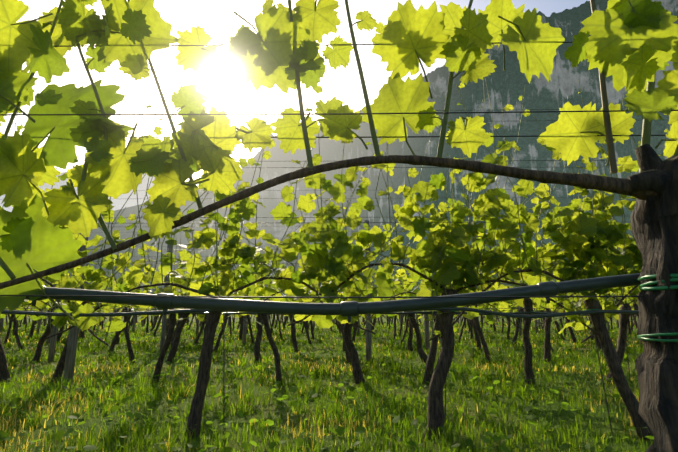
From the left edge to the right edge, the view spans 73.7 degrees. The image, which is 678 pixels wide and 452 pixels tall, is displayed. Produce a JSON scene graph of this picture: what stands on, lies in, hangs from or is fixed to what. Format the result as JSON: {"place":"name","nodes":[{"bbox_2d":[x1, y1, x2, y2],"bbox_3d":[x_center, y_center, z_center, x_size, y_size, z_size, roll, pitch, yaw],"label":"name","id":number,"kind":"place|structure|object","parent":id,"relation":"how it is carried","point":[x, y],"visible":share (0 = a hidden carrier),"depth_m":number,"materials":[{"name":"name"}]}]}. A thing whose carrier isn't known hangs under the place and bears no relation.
{"place":"outdoors","nodes":[
{"label":"outdoors","id":0,"kind":"place"},
{"bbox_2d":[0,172,342,309],"bbox_3d":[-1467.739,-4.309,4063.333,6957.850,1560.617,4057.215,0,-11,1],"label":"ridge","id":1,"kind":"structure","parent":0,"point":[119,202],"depth_m":4460.62,"materials":[{"name":"grey stone"}]},
{"bbox_2d":[0,0,589,309],"label":"sky","id":2,"kind":"structure","parent":0,"point":[218,19],"materials":[{"name":"white"}]},
{"bbox_2d":[0,170,639,327],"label":"vine leaves","id":3,"kind":"object","parent":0,"point":[258,290],"visible":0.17,"depth_m":7.30,"materials":[{"name":"green plant"}]},
{"bbox_2d":[0,314,653,451],"bbox_3d":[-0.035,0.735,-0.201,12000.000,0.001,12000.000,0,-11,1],"label":"ground","id":4,"kind":"structure","parent":0,"point":[562,415],"depth_m":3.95,"materials":[{"name":"green plant"}]},
{"bbox_2d":[10,238,629,434],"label":"vine stakes","id":5,"kind":"object","parent":4,"relation":"in","point":[403,360],"visible":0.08,"depth_m":2.98,"materials":[{"name":"brown wood"}]},
{"bbox_2d":[0,220,642,387],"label":"trellis posts","id":6,"kind":"object","parent":4,"relation":"on","point":[73,335],"visible":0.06,"depth_m":7.48,"materials":[{"name":"brown wood"}]},
{"bbox_2d":[1,273,640,322],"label":"irrigation hoses","id":7,"kind":"object","parent":6,"relation":"attached to","point":[195,306],"visible":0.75,"depth_m":0.79,"materials":[{"name":"black plastic"}]},
{"bbox_2d":[228,274,677,341],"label":"vine ties","id":8,"kind":"object","parent":7,"relation":"on","point":[643,287],"visible":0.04,"depth_m":0.71,"materials":[{"name":"green plastic"}]},
{"bbox_2d":[0,289,652,439],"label":"vine trunks","id":9,"kind":"object","parent":4,"relation":"on","point":[443,324],"visible":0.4,"depth_m":5.08,"materials":[{"name":"brown wood"}]},
{"bbox_2d":[5,263,638,345],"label":"vine canes","id":10,"kind":"object","parent":9,"relation":"attached to","point":[376,264],"visible":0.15,"depth_m":3.03,"materials":[{"name":"brown wood"}]},
{"bbox_2d":[0,0,677,341],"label":"vine shoots","id":11,"kind":"object","parent":10,"relation":"attached to","point":[646,133],"visible":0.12,"depth_m":2.99,"materials":[{"name":"green plant"}]},
{"bbox_2d":[0,0,675,333],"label":"leaf stems","id":12,"kind":"object","parent":11,"relation":"attached to","point":[196,183],"visible":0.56,"depth_m":0.82,"materials":[{"name":"green plant"}]},
{"bbox_2d":[0,0,677,313],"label":"vine leaves","id":13,"kind":"object","parent":11,"relation":"attached to","point":[638,55],"visible":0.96,"depth_m":0.80,"materials":[{"name":"green plant"}]},
{"bbox_2d":[17,73,668,336],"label":"vine leaves","id":14,"kind":"object","parent":11,"relation":"attached to","point":[461,260],"visible":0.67,"depth_m":3.04,"materials":[{"name":"green plant"}]},
{"bbox_2d":[0,343,653,451],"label":"ground weeds","id":15,"kind":"object","parent":4,"relation":"on","point":[194,444],"visible":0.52,"depth_m":3.34,"materials":[{"name":"green plant"}]},
{"bbox_2d":[627,144,677,451],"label":"vine trunk","id":16,"kind":"object","parent":4,"relation":"on","point":[654,224],"visible":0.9,"depth_m":0.72,"materials":[{"name":"brown plant"}]},
{"bbox_2d":[0,155,659,288],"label":"cane","id":17,"kind":"object","parent":16,"relation":"attached to","point":[622,186],"visible":0.94,"depth_m":0.76,"materials":[{"name":"brown wood"}]},
{"bbox_2d":[0,41,677,311],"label":"trellis wires","id":18,"kind":"object","parent":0,"point":[597,110],"visible":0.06,"depth_m":0.82,"materials":[{"name":"grey metal"}]},
{"bbox_2d":[35,0,677,294],"bbox_3d":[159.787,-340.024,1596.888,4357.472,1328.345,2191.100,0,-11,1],"label":"mountain","id":19,"kind":"structure","parent":0,"point":[509,84],"depth_m":1445.12,"materials":[{"name":"grey stone"}]}
]}

